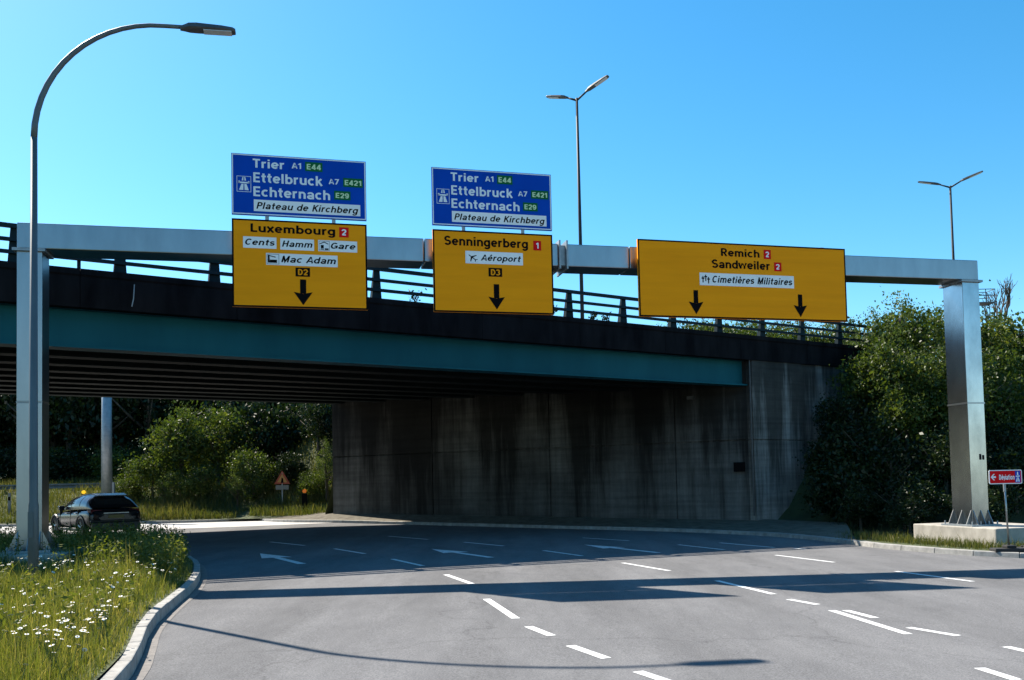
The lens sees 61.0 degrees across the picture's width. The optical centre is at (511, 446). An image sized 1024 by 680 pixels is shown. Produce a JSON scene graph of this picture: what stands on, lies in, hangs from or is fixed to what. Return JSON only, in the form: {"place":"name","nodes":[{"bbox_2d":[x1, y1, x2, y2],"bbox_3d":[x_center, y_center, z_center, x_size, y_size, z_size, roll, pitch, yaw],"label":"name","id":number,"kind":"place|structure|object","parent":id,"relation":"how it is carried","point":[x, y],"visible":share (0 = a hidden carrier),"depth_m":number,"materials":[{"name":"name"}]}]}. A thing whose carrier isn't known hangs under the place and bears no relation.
{"place":"outdoors","nodes":[
{"label":"outdoors","id":0,"kind":"place"},
{"bbox_2d":[0,524,193,679],"bbox_3d":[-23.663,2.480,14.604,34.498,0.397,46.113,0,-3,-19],"label":"verge","id":1,"kind":"structure","parent":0,"point":[106,667],"depth_m":9.73,"materials":[{"name":"green plant"}]},
{"bbox_2d":[0,547,84,566],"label":"concrete footing","id":2,"kind":"object","parent":1,"relation":"on","point":[43,555],"visible":0.18,"depth_m":17.00,"materials":[{"name":"grey concrete"}]},
{"bbox_2d":[80,629,85,662],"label":"daisy","id":3,"kind":"object","parent":1,"relation":"on","point":[82,630],"visible":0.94,"depth_m":7.18,"materials":[{"name":"white plant"}]},
{"bbox_2d":[0,520,190,641],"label":"tall weeds","id":4,"kind":"object","parent":1,"relation":"on","point":[137,536],"visible":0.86,"depth_m":14.86,"materials":[{"name":"green plant"}]},
{"bbox_2d":[28,22,235,576],"bbox_3d":[-6.075,-2.253,14.042,3.155,9.511,0.220,-1,-2,-13],"label":"street lamp","id":5,"kind":"object","parent":1,"relation":"on","point":[33,504],"visible":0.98,"depth_m":13.69,"materials":[{"name":"grey metal"}]},
{"bbox_2d":[1,521,315,533],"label":"side road","id":6,"kind":"structure","parent":0,"point":[220,524],"depth_m":40.16,"materials":[{"name":"grey asphalt"}]},
{"bbox_2d":[50,493,140,535],"bbox_3d":[-15.961,2.567,33.199,2.247,1.575,4.526,1,-3,-45],"label":"parked car","id":7,"kind":"object","parent":6,"relation":"on","point":[101,508],"visible":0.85,"depth_m":31.82,"materials":[{"name":"blue paint"}]},
{"bbox_2d":[0,429,332,523],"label":"bank","id":8,"kind":"structure","parent":0,"point":[244,515],"depth_m":47.33,"materials":[{"name":"green plant"}]},
{"bbox_2d":[0,445,15,482],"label":"bush","id":9,"kind":"object","parent":8,"relation":"on","point":[3,470],"visible":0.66,"depth_m":55.75,"materials":[{"name":"green plant"}]},
{"bbox_2d":[8,493,10,513],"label":"marker post","id":10,"kind":"object","parent":8,"relation":"on","point":[9,502],"visible":0.93,"depth_m":46.40,"materials":[{"name":"white plastic"}]},
{"bbox_2d":[0,438,50,480],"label":"bush","id":11,"kind":"object","parent":8,"relation":"on","point":[8,450],"visible":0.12,"depth_m":56.67,"materials":[{"name":"green plant"}]},
{"bbox_2d":[7,445,71,482],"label":"bush","id":12,"kind":"object","parent":8,"relation":"on","point":[55,451],"visible":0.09,"depth_m":57.74,"materials":[{"name":"green plant"}]},
{"bbox_2d":[0,394,80,446],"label":"tree","id":13,"kind":"object","parent":8,"relation":"on","point":[12,404],"visible":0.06,"depth_m":58.78,"materials":[{"name":"green plant"}]},
{"bbox_2d":[0,482,143,492],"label":"guard rail","id":14,"kind":"object","parent":8,"relation":"on","point":[67,485],"visible":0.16,"depth_m":50.43,"materials":[{"name":"metal"}]},
{"bbox_2d":[49,442,99,482],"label":"bush","id":15,"kind":"object","parent":8,"relation":"on","point":[55,471],"visible":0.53,"depth_m":56.04,"materials":[{"name":"green plant"}]},
{"bbox_2d":[49,396,122,454],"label":"tree","id":16,"kind":"object","parent":8,"relation":"on","point":[67,444],"visible":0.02,"depth_m":61.73,"materials":[{"name":"green plant"}]},
{"bbox_2d":[58,436,126,482],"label":"bush","id":17,"kind":"object","parent":8,"relation":"on","point":[82,455],"visible":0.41,"depth_m":56.68,"materials":[{"name":"green plant"}]},
{"bbox_2d":[49,426,138,477],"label":"tree","id":18,"kind":"object","parent":8,"relation":"on","point":[98,438],"depth_m":67.25,"materials":[{"name":"green plant"}]},
{"bbox_2d":[49,396,161,451],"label":"tree","id":19,"kind":"object","parent":8,"relation":"on","point":[86,413],"visible":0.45,"depth_m":57.80,"materials":[{"name":"green plant"}]},
{"bbox_2d":[101,397,114,492],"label":"steel mast","id":20,"kind":"object","parent":8,"relation":"on","point":[107,484],"visible":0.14,"depth_m":46.37,"materials":[{"name":"grey metal"}]},
{"bbox_2d":[76,439,154,481],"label":"bush","id":21,"kind":"object","parent":8,"relation":"on","point":[97,460],"visible":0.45,"depth_m":55.52,"materials":[{"name":"green plant"}]},
{"bbox_2d":[97,419,144,468],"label":"tree","id":22,"kind":"object","parent":8,"relation":"on","point":[120,433],"visible":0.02,"depth_m":64.80,"materials":[{"name":"green plant"}]},
{"bbox_2d":[100,473,143,499],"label":"bush","id":23,"kind":"object","parent":8,"relation":"on","point":[120,487],"visible":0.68,"depth_m":48.64,"materials":[{"name":"green plant"}]},
{"bbox_2d":[112,430,152,451],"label":"bush","id":24,"kind":"object","parent":8,"relation":"on","point":[136,441],"visible":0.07,"depth_m":69.43,"materials":[{"name":"green plant"}]},
{"bbox_2d":[112,438,185,480],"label":"bush","id":25,"kind":"object","parent":8,"relation":"on","point":[142,453],"visible":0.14,"depth_m":55.77,"materials":[{"name":"green plant"}]},
{"bbox_2d":[116,447,186,504],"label":"bush","id":26,"kind":"object","parent":8,"relation":"on","point":[143,475],"visible":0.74,"depth_m":48.02,"materials":[{"name":"green plant"}]},
{"bbox_2d":[112,398,192,452],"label":"tree","id":27,"kind":"object","parent":8,"relation":"on","point":[151,402],"visible":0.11,"depth_m":59.25,"materials":[{"name":"green plant"}]},
{"bbox_2d":[141,470,183,504],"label":"bush","id":28,"kind":"object","parent":8,"relation":"on","point":[167,484],"visible":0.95,"depth_m":47.16,"materials":[{"name":"green plant"}]},
{"bbox_2d":[127,399,215,448],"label":"tree","id":29,"kind":"object","parent":8,"relation":"on","point":[157,412],"visible":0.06,"depth_m":59.11,"materials":[{"name":"green plant"}]},
{"bbox_2d":[136,449,212,475],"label":"bush","id":30,"kind":"object","parent":8,"relation":"on","point":[179,465],"visible":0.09,"depth_m":56.24,"materials":[{"name":"green plant"}]},
{"bbox_2d":[135,399,218,493],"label":"bush","id":31,"kind":"object","parent":8,"relation":"on","point":[172,431],"visible":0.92,"depth_m":48.76,"materials":[{"name":"green plant"}]},
{"bbox_2d":[170,459,226,503],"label":"bush","id":32,"kind":"object","parent":8,"relation":"on","point":[193,485],"visible":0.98,"depth_m":47.40,"materials":[{"name":"green plant"}]},
{"bbox_2d":[166,401,258,486],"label":"bush","id":33,"kind":"object","parent":8,"relation":"on","point":[217,454],"visible":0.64,"depth_m":50.21,"materials":[{"name":"green plant"}]},
{"bbox_2d":[190,400,282,478],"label":"tree","id":34,"kind":"object","parent":8,"relation":"on","point":[210,403],"visible":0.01,"depth_m":58.56,"materials":[{"name":"green plant"}]},
{"bbox_2d":[218,472,255,506],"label":"bush","id":35,"kind":"object","parent":8,"relation":"on","point":[234,490],"visible":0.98,"depth_m":46.74,"materials":[{"name":"green plant"}]},
{"bbox_2d":[190,400,290,448],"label":"tree","id":36,"kind":"object","parent":8,"relation":"on","point":[240,403],"visible":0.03,"depth_m":56.92,"materials":[{"name":"green plant"}]},
{"bbox_2d":[221,440,279,501],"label":"bush","id":37,"kind":"object","parent":8,"relation":"on","point":[257,473],"visible":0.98,"depth_m":47.23,"materials":[{"name":"green plant"}]},
{"bbox_2d":[215,401,309,468],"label":"bush","id":38,"kind":"object","parent":8,"relation":"on","point":[264,437],"visible":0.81,"depth_m":51.17,"materials":[{"name":"green plant"}]},
{"bbox_2d":[275,471,289,501],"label":"warning sign","id":39,"kind":"object","parent":8,"relation":"on","point":[282,479],"visible":0.88,"depth_m":46.57,"materials":[{"name":"metal"}]},
{"bbox_2d":[270,445,311,485],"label":"bush","id":40,"kind":"object","parent":8,"relation":"on","point":[290,468],"visible":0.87,"depth_m":47.83,"materials":[{"name":"green plant"}]},
{"bbox_2d":[275,403,310,412],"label":"tree","id":41,"kind":"object","parent":8,"relation":"on","point":[293,404],"depth_m":58.16,"materials":[{"name":"green plant"}]},
{"bbox_2d":[269,403,325,463],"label":"bush","id":42,"kind":"object","parent":8,"relation":"on","point":[297,422],"visible":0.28,"depth_m":51.38,"materials":[{"name":"green plant"}]},
{"bbox_2d":[302,489,306,509],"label":"warning beacon","id":43,"kind":"object","parent":8,"relation":"on","point":[304,496],"visible":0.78,"depth_m":44.78,"materials":[{"name":"black plastic"}]},
{"bbox_2d":[291,403,331,455],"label":"bush","id":44,"kind":"object","parent":8,"relation":"on","point":[321,420],"visible":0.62,"depth_m":48.31,"materials":[{"name":"green plant"}]},
{"bbox_2d":[292,466,330,500],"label":"bush","id":45,"kind":"object","parent":8,"relation":"on","point":[309,484],"visible":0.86,"depth_m":46.50,"materials":[{"name":"green plant"}]},
{"bbox_2d":[314,436,332,501],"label":"bush","id":46,"kind":"object","parent":8,"relation":"on","point":[325,467],"visible":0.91,"depth_m":46.26,"materials":[{"name":"green plant"}]},
{"bbox_2d":[0,0,1023,353],"label":"sky","id":47,"kind":"structure","parent":0,"point":[798,123],"materials":[{"name":"blue"}]},
{"bbox_2d":[6,519,1023,679],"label":"road","id":48,"kind":"structure","parent":0,"point":[339,601],"depth_m":11.94,"materials":[{"name":"grey asphalt"}]},
{"bbox_2d":[0,519,249,526],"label":"kerb","id":49,"kind":"structure","parent":48,"relation":"on","point":[183,521],"depth_m":43.63,"materials":[{"name":"concrete"}]},
{"bbox_2d":[100,555,200,679],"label":"kerb","id":50,"kind":"structure","parent":48,"relation":"on","point":[124,666],"depth_m":9.72,"materials":[{"name":"concrete"}]},
{"bbox_2d":[131,564,206,679],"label":"gutter","id":51,"kind":"object","parent":48,"relation":"on","point":[147,660],"visible":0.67,"depth_m":9.92,"materials":[{"name":"grey concrete"}]},
{"bbox_2d":[258,518,1023,557],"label":"kerb","id":52,"kind":"structure","parent":48,"relation":"on","point":[913,548],"depth_m":29.91,"materials":[{"name":"concrete"}]},
{"bbox_2d":[266,513,854,539],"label":"pavement","id":53,"kind":"structure","parent":0,"point":[815,528],"depth_m":33.72,"materials":[{"name":"grey concrete"}]},
{"bbox_2d":[0,222,918,519],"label":"overpass bridge","id":54,"kind":"structure","parent":53,"relation":"on","point":[566,414],"depth_m":32.69,"materials":[{"name":"teal paint"}]},
{"bbox_2d":[408,288,426,301],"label":"weed","id":55,"kind":"object","parent":54,"relation":"on","point":[413,297],"visible":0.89,"depth_m":25.55,"materials":[{"name":"green plant"}]},
{"bbox_2d":[546,75,608,317],"bbox_3d":[3.031,-9.808,38.440,3.059,12.698,0.284,-3,-3,29],"label":"double street lamp","id":56,"kind":"object","parent":54,"relation":"on","point":[597,83],"visible":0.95,"depth_m":38.44,"materials":[{"name":"grey metal"}]},
{"bbox_2d":[588,314,597,319],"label":"weed","id":57,"kind":"object","parent":54,"relation":"on","point":[594,316],"visible":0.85,"depth_m":28.93,"materials":[{"name":"green plant"}]},
{"bbox_2d":[918,171,982,259],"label":"double street lamp","id":58,"kind":"object","parent":54,"relation":"on","point":[951,212],"visible":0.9,"depth_m":52.95,"materials":[{"name":"grey metal"}]},
{"bbox_2d":[601,311,611,320],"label":"weed","id":59,"kind":"object","parent":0,"point":[606,317],"visible":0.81,"depth_m":29.28,"materials":[{"name":"green plant"}]},
{"bbox_2d":[324,378,1023,535],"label":"embankment","id":60,"kind":"structure","parent":0,"point":[798,515],"depth_m":32.01,"materials":[{"name":"green plant"}]},
{"bbox_2d":[656,318,713,330],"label":"tree","id":61,"kind":"object","parent":60,"relation":"on","point":[689,326],"visible":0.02,"depth_m":65.55,"materials":[{"name":"green plant"}]},
{"bbox_2d":[695,319,749,333],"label":"tree","id":62,"kind":"object","parent":60,"relation":"on","point":[728,331],"visible":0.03,"depth_m":69.38,"materials":[{"name":"green plant"}]},
{"bbox_2d":[722,320,756,333],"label":"tree","id":63,"kind":"object","parent":60,"relation":"on","point":[736,325],"visible":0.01,"depth_m":73.71,"materials":[{"name":"green plant"}]},
{"bbox_2d":[725,320,796,338],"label":"tree","id":64,"kind":"object","parent":60,"relation":"on","point":[768,334],"visible":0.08,"depth_m":63.35,"materials":[{"name":"green plant"}]},
{"bbox_2d":[769,321,849,342],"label":"tree","id":65,"kind":"object","parent":60,"relation":"on","point":[793,329],"visible":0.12,"depth_m":67.59,"materials":[{"name":"green plant"}]},
{"bbox_2d":[792,428,851,478],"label":"shrub","id":66,"kind":"object","parent":60,"relation":"on","point":[809,462],"visible":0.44,"depth_m":32.30,"materials":[{"name":"green plant"}]},
{"bbox_2d":[805,320,866,344],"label":"tree","id":67,"kind":"object","parent":60,"relation":"on","point":[845,328],"visible":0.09,"depth_m":65.06,"materials":[{"name":"green plant"}]},
{"bbox_2d":[810,381,868,439],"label":"shrub","id":68,"kind":"object","parent":60,"relation":"on","point":[836,412],"visible":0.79,"depth_m":32.97,"materials":[{"name":"green plant"}]},
{"bbox_2d":[788,447,893,524],"bbox_3d":[11.570,1.435,30.258,3.545,2.899,3.194,-1,-2,0],"label":"shrub","id":69,"kind":"object","parent":60,"relation":"on","point":[829,487],"visible":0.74,"depth_m":29.98,"materials":[{"name":"green plant"}]},
{"bbox_2d":[847,328,871,345],"bbox_3d":[15.866,-4.421,38.723,1.985,2.309,1.843,-1,-2,0],"label":"tree","id":70,"kind":"object","parent":60,"relation":"on","point":[859,338],"visible":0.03,"depth_m":38.69,"materials":[{"name":"green plant"}]},
{"bbox_2d":[803,399,917,487],"bbox_3d":[12.652,0.069,31.455,3.758,3.559,3.906,1,-3,-41],"label":"shrub","id":71,"kind":"object","parent":60,"relation":"on","point":[862,443],"visible":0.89,"depth_m":30.97,"materials":[{"name":"green plant"}]},
{"bbox_2d":[829,476,892,533],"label":"shrub","id":72,"kind":"object","parent":60,"relation":"on","point":[852,505],"visible":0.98,"depth_m":28.77,"materials":[{"name":"green plant"}]},
{"bbox_2d":[825,329,924,416],"bbox_3d":[13.767,-2.546,33.246,3.656,3.557,3.895,-2,-3,16],"label":"shrub","id":73,"kind":"object","parent":60,"relation":"on","point":[871,373],"visible":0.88,"depth_m":32.64,"materials":[{"name":"green plant"}]},
{"bbox_2d":[842,286,940,345],"bbox_3d":[16.391,-5.078,37.637,3.767,3.609,3.444,-1,-2,0],"label":"tree","id":74,"kind":"object","parent":60,"relation":"on","point":[886,304],"visible":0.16,"depth_m":37.20,"materials":[{"name":"green plant"}]},
{"bbox_2d":[846,296,945,382],"bbox_3d":[15.857,-4.054,34.923,4.955,4.265,4.126,-1,-2,0],"label":"shrub","id":75,"kind":"object","parent":60,"relation":"on","point":[913,330],"visible":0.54,"depth_m":34.67,"materials":[{"name":"green plant"}]},
{"bbox_2d":[854,438,945,506],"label":"shrub","id":76,"kind":"object","parent":60,"relation":"on","point":[895,467],"visible":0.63,"depth_m":29.88,"materials":[{"name":"green plant"}]},
{"bbox_2d":[861,372,946,453],"bbox_3d":[14.312,-1.063,31.966,3.453,3.179,3.252,0,-3,-25],"label":"shrub","id":77,"kind":"object","parent":60,"relation":"on","point":[909,413],"visible":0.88,"depth_m":31.30,"materials":[{"name":"green plant"}]},
{"bbox_2d":[867,329,946,413],"bbox_3d":[15.181,-2.689,32.714,4.037,3.634,3.961,-1,-2,0],"label":"shrub","id":78,"kind":"object","parent":60,"relation":"on","point":[921,365],"visible":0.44,"depth_m":32.21,"materials":[{"name":"green plant"}]},
{"bbox_2d":[870,468,951,528],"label":"shrub","id":79,"kind":"object","parent":60,"relation":"on","point":[915,490],"visible":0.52,"depth_m":28.33,"materials":[{"name":"green plant"}]},
{"bbox_2d":[879,491,945,536],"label":"shrub","id":80,"kind":"object","parent":60,"relation":"on","point":[904,513],"visible":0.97,"depth_m":27.34,"materials":[{"name":"green plant"}]},
{"bbox_2d":[899,424,998,500],"bbox_3d":[14.990,0.453,29.999,3.215,3.097,3.669,-3,-3,27],"label":"shrub","id":81,"kind":"object","parent":60,"relation":"on","point":[940,458],"visible":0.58,"depth_m":29.64,"materials":[{"name":"green plant"}]},
{"bbox_2d":[896,344,1013,440],"bbox_3d":[15.868,-1.802,32.426,4.402,4.185,4.629,-1,-2,0],"label":"shrub","id":82,"kind":"object","parent":60,"relation":"on","point":[943,413],"visible":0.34,"depth_m":31.59,"materials":[{"name":"green plant"}]},
{"bbox_2d":[922,416,1003,458],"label":"shrub","id":83,"kind":"object","parent":60,"relation":"on","point":[941,426],"visible":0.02,"depth_m":31.10,"materials":[{"name":"green plant"}]},
{"bbox_2d":[925,351,1006,397],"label":"shrub","id":84,"kind":"object","parent":60,"relation":"on","point":[984,362],"visible":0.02,"depth_m":32.52,"materials":[{"name":"green plant"}]},
{"bbox_2d":[909,279,1023,365],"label":"shrub","id":85,"kind":"object","parent":60,"relation":"on","point":[993,334],"visible":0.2,"depth_m":36.06,"materials":[{"name":"green plant"}]},
{"bbox_2d":[931,487,1011,522],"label":"shrub","id":86,"kind":"object","parent":60,"relation":"on","point":[991,503],"visible":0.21,"depth_m":27.16,"materials":[{"name":"green plant"}]},
{"bbox_2d":[945,338,1023,412],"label":"shrub","id":87,"kind":"object","parent":60,"relation":"on","point":[1007,357],"visible":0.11,"depth_m":33.86,"materials":[{"name":"green plant"}]},
{"bbox_2d":[950,467,1023,522],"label":"shrub","id":88,"kind":"object","parent":60,"relation":"on","point":[996,488],"visible":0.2,"depth_m":28.00,"materials":[{"name":"green plant"}]},
{"bbox_2d":[979,289,995,305],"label":"lattice mast","id":89,"kind":"object","parent":60,"relation":"on","point":[985,303],"visible":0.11,"depth_m":40.05,"materials":[{"name":"grey metal"}]},
{"bbox_2d":[980,275,1015,323],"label":"bare tree","id":90,"kind":"object","parent":60,"relation":"on","point":[1008,289],"visible":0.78,"depth_m":41.95,"materials":[{"name":"brown plant"}]},
{"bbox_2d":[981,307,1023,407],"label":"shrub","id":91,"kind":"object","parent":60,"relation":"on","point":[1019,348],"visible":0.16,"depth_m":37.38,"materials":[{"name":"green plant"}]},
{"bbox_2d":[983,358,1023,437],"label":"shrub","id":92,"kind":"object","parent":60,"relation":"on","point":[1011,398],"visible":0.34,"depth_m":32.64,"materials":[{"name":"green plant"}]},
{"bbox_2d":[985,414,1023,467],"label":"shrub","id":93,"kind":"object","parent":60,"relation":"on","point":[1007,431],"visible":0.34,"depth_m":31.25,"materials":[{"name":"green plant"}]},
{"bbox_2d":[986,435,1023,513],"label":"shrub","id":94,"kind":"object","parent":60,"relation":"on","point":[1008,463],"visible":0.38,"depth_m":29.74,"materials":[{"name":"green plant"}]},
{"bbox_2d":[1012,375,1023,435],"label":"shrub","id":95,"kind":"object","parent":60,"relation":"on","point":[1022,393],"visible":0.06,"depth_m":34.45,"materials":[{"name":"green plant"}]},
{"bbox_2d":[855,538,988,550],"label":"kerb","id":96,"kind":"structure","parent":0,"point":[966,548],"depth_m":22.49,"materials":[{"name":"concrete"}]},
{"bbox_2d":[913,522,1023,547],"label":"concrete footing","id":97,"kind":"object","parent":96,"relation":"on","point":[987,533],"visible":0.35,"depth_m":22.53,"materials":[{"name":"grey concrete"}]},
{"bbox_2d":[2,222,1001,553],"bbox_3d":[1.167,-1.340,20.618,23.540,7.142,1.120,-1,-2,-14],"label":"sign gantry","id":98,"kind":"object","parent":97,"relation":"on","point":[958,282],"visible":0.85,"depth_m":19.64,"materials":[{"name":"metal"}]},
{"bbox_2d":[231,153,366,222],"bbox_3d":[-4.582,-5.536,18.788,2.820,1.411,0.127,-1,-2,-14],"label":"direction sign","id":99,"kind":"object","parent":98,"relation":"attached to","point":[267,186],"visible":1,"depth_m":18.72,"materials":[{"name":"metal"}]},
{"bbox_2d":[232,218,367,309],"bbox_3d":[-4.546,-3.901,18.720,2.820,1.880,0.127,-1,-2,-14],"label":"direction sign","id":100,"kind":"object","parent":98,"relation":"attached to","point":[296,264],"visible":1,"depth_m":18.65,"materials":[{"name":"yellow metal"}]},
{"bbox_2d":[431,167,551,232],"bbox_3d":[-0.452,-5.567,19.800,2.780,1.407,0.127,-1,-2,-14],"label":"direction sign","id":101,"kind":"object","parent":98,"relation":"attached to","point":[463,198],"visible":1,"depth_m":19.74,"materials":[{"name":"metal"}]},
{"bbox_2d":[432,229,553,314],"bbox_3d":[-0.416,-3.938,19.732,2.780,1.854,0.127,-1,-2,-14],"label":"direction sign","id":102,"kind":"object","parent":98,"relation":"attached to","point":[491,272],"visible":1,"depth_m":19.66,"materials":[{"name":"yellow metal"}]},
{"bbox_2d":[637,239,847,321],"bbox_3d":[5.676,-4.018,21.226,5.568,1.846,0.127,-1,-2,-14],"label":"direction sign","id":103,"kind":"object","parent":98,"relation":"attached to","point":[693,279],"visible":1,"depth_m":21.14,"materials":[{"name":"yellow metal"}]},
{"bbox_2d":[989,470,1023,552],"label":"detour sign","id":104,"kind":"object","parent":96,"relation":"on","point":[1004,477],"visible":0.98,"depth_m":20.41,"materials":[{"name":"metal"}]},
{"bbox_2d":[827,526,1023,549],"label":"verge grass","id":105,"kind":"structure","parent":0,"point":[907,539],"depth_m":23.02,"materials":[{"name":"green plant"}]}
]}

